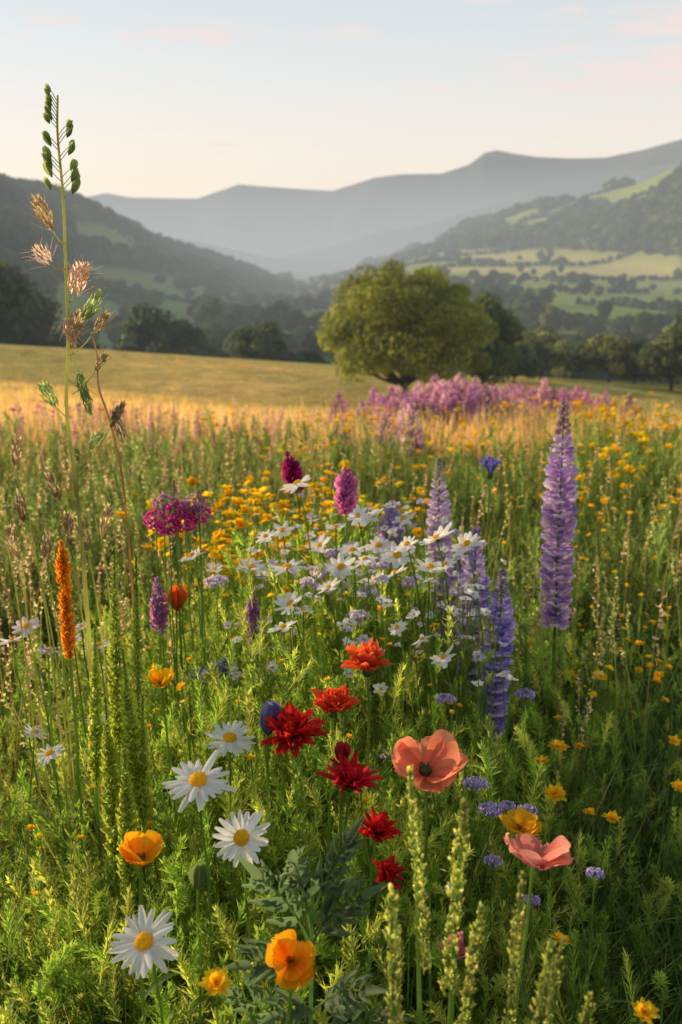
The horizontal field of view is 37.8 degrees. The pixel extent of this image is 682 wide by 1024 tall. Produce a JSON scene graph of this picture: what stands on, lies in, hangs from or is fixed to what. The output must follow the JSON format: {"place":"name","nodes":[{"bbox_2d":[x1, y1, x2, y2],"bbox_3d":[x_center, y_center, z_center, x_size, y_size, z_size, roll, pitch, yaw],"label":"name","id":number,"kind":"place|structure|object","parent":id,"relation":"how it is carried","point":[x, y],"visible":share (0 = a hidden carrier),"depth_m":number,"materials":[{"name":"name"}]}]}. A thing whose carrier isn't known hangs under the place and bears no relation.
{"place":"outdoors","nodes":[
{"label":"outdoors","id":0,"kind":"place"},
{"bbox_2d":[164,236,356,273],"bbox_3d":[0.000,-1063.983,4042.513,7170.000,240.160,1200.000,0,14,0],"label":"mountain ridge","id":1,"kind":"structure","parent":0,"point":[275,265],"depth_m":3969.51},
{"bbox_2d":[0,166,681,1020],"bbox_3d":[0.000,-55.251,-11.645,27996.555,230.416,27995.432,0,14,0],"label":"ground","id":2,"kind":"structure","parent":0,"point":[640,262],"depth_m":98.19,"materials":[{"name":"plant"}]},
{"bbox_2d":[0,261,43,338],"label":"hedgerow tree","id":3,"kind":"object","parent":2,"relation":"on","point":[15,294],"visible":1,"depth_m":129.93,"materials":[{"name":"green plant"}]},
{"bbox_2d":[2,724,54,952],"bbox_3d":[-0.489,0.601,1.537,0.132,0.582,0.062,0,14,0],"label":"oxeye daisy","id":4,"kind":"object","parent":2,"relation":"on","point":[29,732],"visible":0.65,"depth_m":1.49,"materials":[{"name":"white plant"}]},
{"bbox_2d":[0,280,63,345],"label":"hedgerow tree","id":5,"kind":"object","parent":2,"relation":"on","point":[39,335],"visible":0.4,"depth_m":146.41,"materials":[{"name":"green plant"}]},
{"bbox_2d":[0,635,72,892],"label":"white cosmos","id":6,"kind":"object","parent":2,"relation":"on","point":[11,639],"visible":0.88,"depth_m":1.53,"materials":[{"name":"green plant"}]},
{"bbox_2d":[10,616,75,893],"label":"white cosmos","id":7,"kind":"object","parent":2,"relation":"on","point":[32,622],"visible":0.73,"depth_m":1.51,"materials":[{"name":"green plant"}]},
{"bbox_2d":[36,744,76,899],"bbox_3d":[-0.418,0.613,1.508,0.044,0.573,0.099,0,14,0],"label":"oxeye daisy","id":8,"kind":"object","parent":2,"relation":"on","point":[51,753],"visible":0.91,"depth_m":1.43,"materials":[{"name":"white plant"}]},
{"bbox_2d":[0,83,148,930],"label":"tall oat grass","id":9,"kind":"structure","parent":2,"relation":"on","point":[76,277],"depth_m":1.32,"materials":[{"name":"green plant"}]},
{"bbox_2d":[54,539,133,940],"bbox_3d":[-0.332,0.468,1.419,0.063,0.897,0.080,10,17,35],"label":"orange toadflax spike","id":10,"kind":"object","parent":2,"relation":"on","point":[63,571],"visible":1,"depth_m":1.32,"materials":[{"name":"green plant"}]},
{"bbox_2d":[86,628,114,975],"bbox_3d":[-0.333,0.530,1.366,0.044,0.802,0.099,-4,15,-17],"label":"green foxtail","id":11,"kind":"object","parent":2,"relation":"on","point":[94,736],"visible":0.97,"depth_m":1.29,"materials":[{"name":"green plant"}]},
{"bbox_2d":[90,695,124,1009],"bbox_3d":[-0.315,0.580,1.328,0.073,0.724,0.071,0,14,0],"label":"green foxtail","id":12,"kind":"object","parent":2,"relation":"on","point":[109,775],"visible":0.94,"depth_m":1.27,"materials":[{"name":"green plant"}]},
{"bbox_2d":[92,546,142,935],"bbox_3d":[-0.304,0.479,1.363,0.116,0.902,0.032,0,14,0],"label":"green foxtail","id":13,"kind":"object","parent":2,"relation":"on","point":[113,657],"visible":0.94,"depth_m":1.29,"materials":[{"name":"green plant"}]},
{"bbox_2d":[115,747,139,1020],"bbox_3d":[-0.275,0.611,1.335,0.048,0.662,0.114,0,14,0],"label":"green foxtail","id":14,"kind":"object","parent":2,"relation":"on","point":[126,822],"visible":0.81,"depth_m":1.26,"materials":[{"name":"green plant"}]},
{"bbox_2d":[112,555,150,976],"bbox_3d":[-0.273,0.491,1.342,0.067,0.890,0.046,-8,17,-30],"label":"green foxtail","id":15,"kind":"object","parent":2,"relation":"on","point":[137,667],"visible":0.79,"depth_m":1.28,"materials":[{"name":"green plant"}]},
{"bbox_2d":[118,647,163,1003],"bbox_3d":[-0.256,0.555,1.309,0.053,0.782,0.085,0,14,0],"label":"green foxtail","id":16,"kind":"object","parent":2,"relation":"on","point":[131,743],"visible":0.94,"depth_m":1.26,"materials":[{"name":"green plant"}]},
{"bbox_2d":[127,694,154,1023],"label":"green foxtail","id":17,"kind":"object","parent":2,"relation":"on","point":[145,763],"visible":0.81,"depth_m":1.28,"materials":[{"name":"green plant"}]},
{"bbox_2d":[108,905,178,1023],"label":"oxeye daisy","id":18,"kind":"object","parent":2,"relation":"on","point":[142,943],"visible":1,"depth_m":0.93,"materials":[{"name":"white plant"}]},
{"bbox_2d":[113,302,175,352],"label":"hedgerow tree","id":19,"kind":"object","parent":2,"relation":"on","point":[147,322],"visible":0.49,"depth_m":167.44,"materials":[{"name":"green plant"}]},
{"bbox_2d":[0,173,296,302],"bbox_3d":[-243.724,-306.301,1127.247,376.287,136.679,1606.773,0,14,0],"label":"hillside woodland","id":20,"kind":"object","parent":2,"relation":"on","point":[21,232],"visible":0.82,"depth_m":781.88,"materials":[{"name":"green plant"}]},
{"bbox_2d":[119,830,177,1023],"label":"california poppy","id":21,"kind":"object","parent":2,"relation":"on","point":[139,849],"visible":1,"depth_m":0.96,"materials":[{"name":"orange plant"}]},
{"bbox_2d":[143,509,174,776],"bbox_3d":[-0.303,0.408,1.752,0.107,0.850,0.041,6,15,23],"label":"magenta stock","id":22,"kind":"object","parent":2,"relation":"on","point":[151,514],"visible":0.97,"depth_m":1.66,"materials":[{"name":"purple plant"}]},
{"bbox_2d":[149,577,171,800],"bbox_3d":[-0.298,0.462,1.779,0.073,0.733,0.100,6,15,22],"label":"purple orchid","id":23,"kind":"object","parent":2,"relation":"on","point":[155,602],"visible":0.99,"depth_m":1.69,"materials":[{"name":"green plant"}]},
{"bbox_2d":[146,319,208,355],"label":"hedgerow tree","id":24,"kind":"object","parent":2,"relation":"on","point":[180,337],"visible":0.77,"depth_m":165.74,"materials":[{"name":"green plant"}]},
{"bbox_2d":[168,584,187,764],"bbox_3d":[-0.299,0.470,1.773,0.076,0.720,0.088,8,16,28],"label":"poppy bud","id":25,"kind":"object","parent":2,"relation":"on","point":[176,593],"visible":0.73,"depth_m":1.68,"materials":[{"name":"red plant"}]},
{"bbox_2d":[146,667,213,941],"bbox_3d":[-0.218,0.556,1.441,0.125,0.715,0.047,-9,17,-32],"label":"california poppy","id":26,"kind":"object","parent":2,"relation":"on","point":[161,678],"visible":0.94,"depth_m":1.35,"materials":[{"name":"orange plant"}]},
{"bbox_2d":[166,499,194,761],"bbox_3d":[-0.271,0.401,1.743,0.085,0.869,0.043,2,14,9],"label":"magenta stock","id":27,"kind":"object","parent":2,"relation":"on","point":[179,514],"visible":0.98,"depth_m":1.65,"materials":[{"name":"purple plant"}]},
{"bbox_2d":[169,479,194,759],"bbox_3d":[-0.250,0.383,1.747,0.056,0.901,0.046,11,18,38],"label":"magenta stock","id":28,"kind":"object","parent":2,"relation":"on","point":[174,489],"visible":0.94,"depth_m":1.68,"materials":[{"name":"green plant"}]},
{"bbox_2d":[157,516,213,757],"bbox_3d":[-0.263,0.412,1.754,0.086,0.840,0.049,-8,16,-28],"label":"magenta stock","id":29,"kind":"object","parent":2,"relation":"on","point":[162,531],"visible":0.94,"depth_m":1.66,"materials":[{"name":"purple plant"}]},
{"bbox_2d":[1,399,391,471],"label":"pink campion","id":30,"kind":"object","parent":2,"relation":"on","point":[125,411],"visible":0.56,"depth_m":6.44,"materials":[{"name":"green plant"}]},
{"bbox_2d":[183,488,211,797],"bbox_3d":[-0.244,0.391,1.745,0.036,0.887,0.105,4,15,15],"label":"magenta stock","id":31,"kind":"object","parent":2,"relation":"on","point":[199,497],"visible":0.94,"depth_m":1.68,"materials":[{"name":"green plant"}]},
{"bbox_2d":[162,750,235,1022],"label":"oxeye daisy","id":32,"kind":"object","parent":2,"relation":"on","point":[198,782],"visible":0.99,"depth_m":1.02,"materials":[{"name":"white plant"}]},
{"bbox_2d":[0,401,398,480],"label":"pink bistort drift","id":33,"kind":"object","parent":2,"relation":"on","point":[196,427],"visible":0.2,"depth_m":6.79,"materials":[{"name":"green plant"}]},
{"bbox_2d":[188,861,215,1023],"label":"poppy bud","id":34,"kind":"object","parent":2,"relation":"on","point":[197,874],"visible":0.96,"depth_m":1.08,"materials":[{"name":"green plant"}]},
{"bbox_2d":[191,296,233,328],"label":"hedgerow tree","id":35,"kind":"object","parent":2,"relation":"on","point":[206,313],"visible":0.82,"depth_m":410.15,"materials":[{"name":"green plant"}]},
{"bbox_2d":[198,967,232,1023],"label":"yellow hawkbit","id":36,"kind":"object","parent":2,"relation":"on","point":[216,981],"visible":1,"depth_m":0.88,"materials":[{"name":"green plant"}]},
{"bbox_2d":[182,720,255,962],"bbox_3d":[-0.157,0.602,1.311,0.105,0.691,0.064,4,15,14],"label":"oxeye daisy","id":37,"kind":"object","parent":2,"relation":"on","point":[230,738],"visible":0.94,"depth_m":1.23,"materials":[{"name":"white plant"}]},
{"bbox_2d":[212,810,269,1001],"bbox_3d":[-0.102,0.640,1.110,0.069,0.716,0.124,-3,15,-13],"label":"oxeye daisy","id":38,"kind":"object","parent":2,"relation":"on","point":[241,837],"visible":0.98,"depth_m":0.99,"materials":[{"name":"white plant"}]},
{"bbox_2d":[244,588,258,727],"bbox_3d":[-0.159,0.476,1.764,0.044,0.712,0.105,5,15,17],"label":"purple orchid","id":39,"kind":"object","parent":2,"relation":"on","point":[253,613],"visible":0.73,"depth_m":1.69,"materials":[{"name":"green plant"}]},
{"bbox_2d":[227,319,287,358],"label":"hedgerow tree","id":40,"kind":"object","parent":2,"relation":"on","point":[248,342],"visible":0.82,"depth_m":135.04,"materials":[{"name":"green plant"}]},
{"bbox_2d":[85,403,468,546],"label":"yellow buttercups","id":41,"kind":"object","parent":2,"relation":"on","point":[375,418],"visible":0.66,"depth_m":5.27,"materials":[{"name":"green plant"}]},
{"bbox_2d":[260,700,301,1022],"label":"blue flower bud","id":42,"kind":"object","parent":2,"relation":"on","point":[269,708],"visible":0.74,"depth_m":1.22,"materials":[{"name":"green plant"}]},
{"bbox_2d":[265,929,315,1023],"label":"california poppy","id":43,"kind":"object","parent":2,"relation":"on","point":[289,958],"visible":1,"depth_m":0.85,"materials":[{"name":"orange plant"}]},
{"bbox_2d":[281,451,306,598],"bbox_3d":[-0.093,0.266,2.345,0.122,0.835,0.062,-12,19,-40],"label":"magenta orchid","id":44,"kind":"object","parent":2,"relation":"on","point":[291,470],"visible":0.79,"depth_m":2.24,"materials":[{"name":"purple plant"}]},
{"bbox_2d":[259,701,329,939],"bbox_3d":[-0.058,0.585,1.286,0.091,0.736,0.092,0,14,0],"label":"red double poppy","id":45,"kind":"object","parent":2,"relation":"on","point":[293,724],"visible":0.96,"depth_m":1.19,"materials":[{"name":"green plant"}]},
{"bbox_2d":[273,591,322,868],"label":"white cosmos","id":46,"kind":"object","parent":2,"relation":"on","point":[288,599],"visible":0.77,"depth_m":1.59,"materials":[{"name":"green plant"}]},
{"bbox_2d":[218,815,412,1023],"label":"mugwort plant","id":47,"kind":"object","parent":2,"relation":"on","point":[341,1011],"visible":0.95,"depth_m":0.96,"materials":[{"name":"green plant"}]},
{"bbox_2d":[323,460,357,657],"bbox_3d":[0.013,0.323,2.037,0.109,0.874,0.060,0,14,0],"label":"pink orchid","id":48,"kind":"object","parent":2,"relation":"on","point":[345,485],"visible":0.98,"depth_m":1.94,"materials":[{"name":"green plant"}]},
{"bbox_2d":[0,494,681,1023],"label":"chamomile foliage","id":49,"kind":"object","parent":2,"relation":"on","point":[174,894],"visible":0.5,"depth_m":1.43,"materials":[{"name":"green plant"}]},
{"bbox_2d":[0,406,681,697],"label":"herb foliage","id":50,"kind":"object","parent":2,"relation":"on","point":[151,476],"visible":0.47,"depth_m":4.05,"materials":[{"name":"green plant"}]},
{"bbox_2d":[0,393,681,869],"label":"flowering grass","id":51,"kind":"structure","parent":2,"relation":"on","point":[312,451],"depth_m":3.11,"materials":[{"name":"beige plant"}]},
{"bbox_2d":[0,529,681,1023],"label":"meadow grass","id":52,"kind":"structure","parent":2,"relation":"on","point":[492,1003],"depth_m":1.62,"materials":[{"name":"green plant"}]},
{"bbox_2d":[0,507,461,1023],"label":"yellow buttercups","id":53,"kind":"object","parent":52,"relation":"on","point":[179,687],"visible":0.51,"depth_m":1.54,"materials":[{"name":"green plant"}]},
{"bbox_2d":[114,470,392,696],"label":"yellow buttercups","id":54,"kind":"object","parent":52,"relation":"on","point":[238,521],"visible":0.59,"depth_m":2.42,"materials":[{"name":"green plant"}]},
{"bbox_2d":[0,455,681,1023],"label":"herb foliage","id":55,"kind":"object","parent":2,"relation":"on","point":[622,925],"visible":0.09,"depth_m":2.01,"materials":[{"name":"green plant"}]},
{"bbox_2d":[0,382,681,480],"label":"meadow grass","id":56,"kind":"structure","parent":2,"relation":"on","point":[219,410],"depth_m":7.54,"materials":[{"name":"yellow plant"}]},
{"bbox_2d":[303,392,681,598],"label":"yellow buttercups","id":57,"kind":"object","parent":56,"relation":"on","point":[602,455],"visible":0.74,"depth_m":4.75,"materials":[{"name":"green plant"}]},
{"bbox_2d":[0,344,681,459],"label":"meadow grass","id":58,"kind":"structure","parent":2,"relation":"on","point":[34,386],"depth_m":67.09,"materials":[{"name":"yellow plant"}]},
{"bbox_2d":[311,684,378,983],"bbox_3d":[-0.021,0.571,1.350,0.126,0.732,0.073,10,17,34],"label":"red double poppy","id":59,"kind":"object","parent":2,"relation":"on","point":[330,701],"visible":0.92,"depth_m":1.25,"materials":[{"name":"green plant"}]},
{"bbox_2d":[316,749,382,969],"bbox_3d":[0.007,0.616,1.255,0.098,0.692,0.099,-10,17,-33],"label":"red indian paintbrush","id":60,"kind":"object","parent":2,"relation":"on","point":[352,774],"visible":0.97,"depth_m":1.16,"materials":[{"name":"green plant"}]},
{"bbox_2d":[324,552,381,734],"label":"white cosmos","id":61,"kind":"object","parent":2,"relation":"on","point":[340,566],"visible":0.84,"depth_m":1.67,"materials":[{"name":"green plant"}]},
{"bbox_2d":[29,185,681,384],"bbox_3d":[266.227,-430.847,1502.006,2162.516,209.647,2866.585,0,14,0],"label":"hedgerow","id":62,"kind":"object","parent":2,"relation":"on","point":[528,310],"visible":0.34,"depth_m":554.16,"materials":[{"name":"green plant"}]},
{"bbox_2d":[223,493,522,894],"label":"white flowers","id":63,"kind":"object","parent":2,"relation":"on","point":[478,655],"visible":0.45,"depth_m":1.75,"materials":[{"name":"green plant"}]},
{"bbox_2d":[340,637,410,971],"bbox_3d":[0.046,0.543,1.379,0.094,0.772,0.066,-5,15,-19],"label":"orange red poppy","id":64,"kind":"object","parent":2,"relation":"on","point":[366,657],"visible":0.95,"depth_m":1.28,"materials":[{"name":"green plant"}]},
{"bbox_2d":[357,806,403,992],"bbox_3d":[0.023,0.645,1.225,0.075,0.649,0.118,-5,15,-18],"label":"red indian paintbrush","id":65,"kind":"object","parent":2,"relation":"on","point":[380,827],"visible":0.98,"depth_m":1.12,"materials":[{"name":"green plant"}]},
{"bbox_2d":[355,854,406,1018],"bbox_3d":[0.032,0.674,1.202,0.093,0.604,0.105,5,15,19],"label":"red indian paintbrush","id":66,"kind":"object","parent":2,"relation":"on","point":[389,869],"visible":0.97,"depth_m":1.11,"materials":[{"name":"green plant"}]},
{"bbox_2d":[376,500,405,672],"bbox_3d":[0.123,0.336,2.252,0.092,0.745,0.069,-3,15,-12],"label":"purple orchid","id":67,"kind":"object","parent":2,"relation":"on","point":[392,515],"visible":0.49,"depth_m":2.16,"materials":[{"name":"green plant"}]},
{"bbox_2d":[382,883,404,1023],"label":"green plantain spike","id":68,"kind":"object","parent":2,"relation":"on","point":[394,994],"visible":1,"depth_m":0.77,"materials":[{"name":"green plant"}]},
{"bbox_2d":[380,541,414,731],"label":"white cosmos","id":69,"kind":"object","parent":2,"relation":"on","point":[398,558],"visible":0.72,"depth_m":1.77,"materials":[{"name":"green plant"}]},
{"bbox_2d":[316,258,499,394],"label":"oak tree","id":70,"kind":"object","parent":2,"relation":"on","point":[417,324],"visible":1,"depth_m":59.34,"materials":[{"name":"green plant"}]},
{"bbox_2d":[406,765,431,1023],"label":"green plantain spike","id":71,"kind":"object","parent":2,"relation":"on","point":[414,815],"visible":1,"depth_m":0.82,"materials":[{"name":"green plant"}]},
{"bbox_2d":[408,557,445,736],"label":"white cosmos","id":72,"kind":"object","parent":2,"relation":"on","point":[428,565],"visible":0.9,"depth_m":1.69,"materials":[{"name":"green plant"}]},
{"bbox_2d":[392,729,472,1023],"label":"coral poppy","id":73,"kind":"object","parent":2,"relation":"on","point":[437,759],"visible":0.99,"depth_m":1.05,"materials":[{"name":"pink plant"}]},
{"bbox_2d":[402,457,475,705],"bbox_3d":[0.225,0.287,2.246,0.173,0.842,0.258,-7,16,-24],"label":"lupin","id":74,"kind":"object","parent":2,"relation":"on","point":[443,503],"visible":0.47,"depth_m":2.16,"materials":[{"name":"purple plant"}]},
{"bbox_2d":[405,552,475,723],"bbox_3d":[0.233,0.394,2.144,0.257,0.684,0.198,2,14,9],"label":"lupin","id":75,"kind":"object","parent":2,"relation":"on","point":[450,580],"visible":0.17,"depth_m":2.05,"materials":[{"name":"purple plant"}]},
{"bbox_2d":[418,522,488,791],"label":"white cosmos","id":76,"kind":"object","parent":2,"relation":"on","point":[439,534],"visible":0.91,"depth_m":1.67,"materials":[{"name":"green plant"}]},
{"bbox_2d":[438,797,469,1023],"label":"green plantain spike","id":77,"kind":"object","parent":2,"relation":"on","point":[451,949],"visible":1,"depth_m":0.82,"materials":[{"name":"green plant"}]},
{"bbox_2d":[454,901,485,1023],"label":"green plantain spike","id":78,"kind":"object","parent":2,"relation":"on","point":[471,970],"visible":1,"depth_m":0.79,"materials":[{"name":"green plant"}]},
{"bbox_2d":[413,526,531,774],"bbox_3d":[0.253,0.396,1.997,0.271,0.753,0.275,0,14,0],"label":"lupin","id":79,"kind":"object","parent":2,"relation":"on","point":[477,556],"visible":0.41,"depth_m":1.94,"materials":[{"name":"purple plant"}]},
{"bbox_2d":[439,776,512,954],"bbox_3d":[0.185,0.635,1.402,0.109,0.581,0.033,-6,15,-22],"label":"lilac scabious","id":80,"kind":"object","parent":2,"relation":"on","point":[476,780],"visible":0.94,"depth_m":1.34,"materials":[{"name":"purple plant"}]},
{"bbox_2d":[310,372,649,485],"bbox_3d":[2.148,-1.083,13.633,4.321,3.023,16.026,5,15,20],"label":"purple willowherb drift","id":81,"kind":"object","parent":2,"relation":"on","point":[451,394],"visible":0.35,"depth_m":9.01,"materials":[{"name":"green plant"}]},
{"bbox_2d":[449,531,517,788],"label":"white cosmos","id":82,"kind":"object","parent":2,"relation":"on","point":[467,541],"visible":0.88,"depth_m":1.68,"materials":[{"name":"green plant"}]},
{"bbox_2d":[456,290,526,386],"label":"hedgerow tree","id":83,"kind":"object","parent":2,"relation":"on","point":[502,351],"visible":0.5,"depth_m":74.28,"materials":[{"name":"green plant"}]},
{"bbox_2d":[445,568,544,831],"bbox_3d":[0.268,0.449,1.862,0.253,0.716,0.242,11,18,36],"label":"lupin","id":84,"kind":"object","parent":2,"relation":"on","point":[506,627],"visible":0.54,"depth_m":1.81,"materials":[{"name":"purple plant"}]},
{"bbox_2d":[502,871,527,1023],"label":"green plantain spike","id":85,"kind":"object","parent":2,"relation":"on","point":[517,934],"visible":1,"depth_m":0.77,"materials":[{"name":"green plant"}]},
{"bbox_2d":[492,808,541,1022],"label":"california poppy","id":86,"kind":"object","parent":2,"relation":"on","point":[520,821],"visible":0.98,"depth_m":1.13,"materials":[{"name":"orange plant"}]},
{"bbox_2d":[499,344,545,381],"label":"hedgerow tree","id":87,"kind":"object","parent":2,"relation":"on","point":[528,364],"visible":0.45,"depth_m":86.58,"materials":[{"name":"green plant"}]},
{"bbox_2d":[388,160,681,260],"bbox_3d":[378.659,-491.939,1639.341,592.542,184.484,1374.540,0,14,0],"label":"hillside woodland","id":88,"kind":"object","parent":2,"relation":"on","point":[650,223],"visible":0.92,"depth_m":1329.39,"materials":[{"name":"green plant"}]},
{"bbox_2d":[504,833,573,1023],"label":"coral poppy","id":89,"kind":"object","parent":2,"relation":"on","point":[530,850],"visible":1,"depth_m":0.93,"materials":[{"name":"pink plant"}]},
{"bbox_2d":[529,938,556,1023],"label":"green plantain spike","id":90,"kind":"object","parent":2,"relation":"on","point":[549,957],"visible":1,"depth_m":0.72,"materials":[{"name":"green plant"}]},
{"bbox_2d":[515,327,575,378],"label":"hedgerow tree","id":91,"kind":"object","parent":2,"relation":"on","point":[551,350],"visible":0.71,"depth_m":93.84,"materials":[{"name":"green plant"}]},
{"bbox_2d":[543,936,566,1023],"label":"green plantain spike","id":92,"kind":"object","parent":2,"relation":"on","point":[554,997],"visible":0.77,"depth_m":0.77,"materials":[{"name":"green plant"}]},
{"bbox_2d":[512,401,612,767],"bbox_3d":[0.454,0.246,2.135,0.276,0.976,0.223,0,14,0],"label":"lupin","id":93,"kind":"object","parent":2,"relation":"on","point":[563,573],"visible":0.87,"depth_m":2.06,"materials":[{"name":"purple plant"}]},
{"bbox_2d":[551,339,601,378],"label":"hedgerow tree","id":94,"kind":"object","parent":2,"relation":"on","point":[579,362],"visible":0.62,"depth_m":103.33,"materials":[{"name":"green plant"}]},
{"bbox_2d":[476,452,681,826],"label":"yellow buttercups","id":95,"kind":"object","parent":2,"relation":"on","point":[639,669],"visible":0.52,"depth_m":2.50,"materials":[{"name":"green plant"}]},
{"bbox_2d":[586,867,630,1007],"bbox_3d":[0.313,0.686,1.206,0.066,0.578,0.037,-5,15,-20],"label":"lilac scabious","id":96,"kind":"object","parent":2,"relation":"on","point":[590,871],"visible":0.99,"depth_m":1.15,"materials":[{"name":"purple plant"}]},
{"bbox_2d":[583,332,640,381],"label":"hedgerow tree","id":97,"kind":"object","parent":2,"relation":"on","point":[608,347],"visible":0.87,"depth_m":101.45,"materials":[{"name":"green plant"}]},
{"bbox_2d":[615,337,663,383],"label":"hedgerow tree","id":98,"kind":"object","parent":2,"relation":"on","point":[634,370],"visible":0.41,"depth_m":101.60,"materials":[{"name":"green plant"}]},
{"bbox_2d":[631,997,659,1023],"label":"yellow hawkbit","id":99,"kind":"object","parent":2,"relation":"on","point":[647,1011],"visible":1,"depth_m":0.89,"materials":[{"name":"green plant"}]},
{"bbox_2d":[636,321,681,390],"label":"hedgerow tree","id":100,"kind":"object","parent":2,"relation":"on","point":[662,355],"visible":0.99,"depth_m":89.92,"materials":[{"name":"green plant"}]},
{"bbox_2d":[0,417,681,686],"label":"meadow grass","id":101,"kind":"structure","parent":0,"point":[512,552],"depth_m":4.14,"materials":[{"name":"green plant"}]},
{"bbox_2d":[0,0,681,198],"label":"sky","id":102,"kind":"structure","parent":0,"point":[195,99],"materials":[{"name":"white"}]},
{"bbox_2d":[87,139,681,257],"bbox_3d":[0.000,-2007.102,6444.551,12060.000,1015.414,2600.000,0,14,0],"label":"mountain ridge","id":103,"kind":"structure","parent":0,"point":[273,222],"depth_m":6336.12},
{"bbox_2d":[276,161,681,263],"bbox_3d":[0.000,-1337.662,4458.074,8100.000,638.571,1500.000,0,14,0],"label":"mountain ridge","id":104,"kind":"structure","parent":0,"point":[374,245],"depth_m":4458.58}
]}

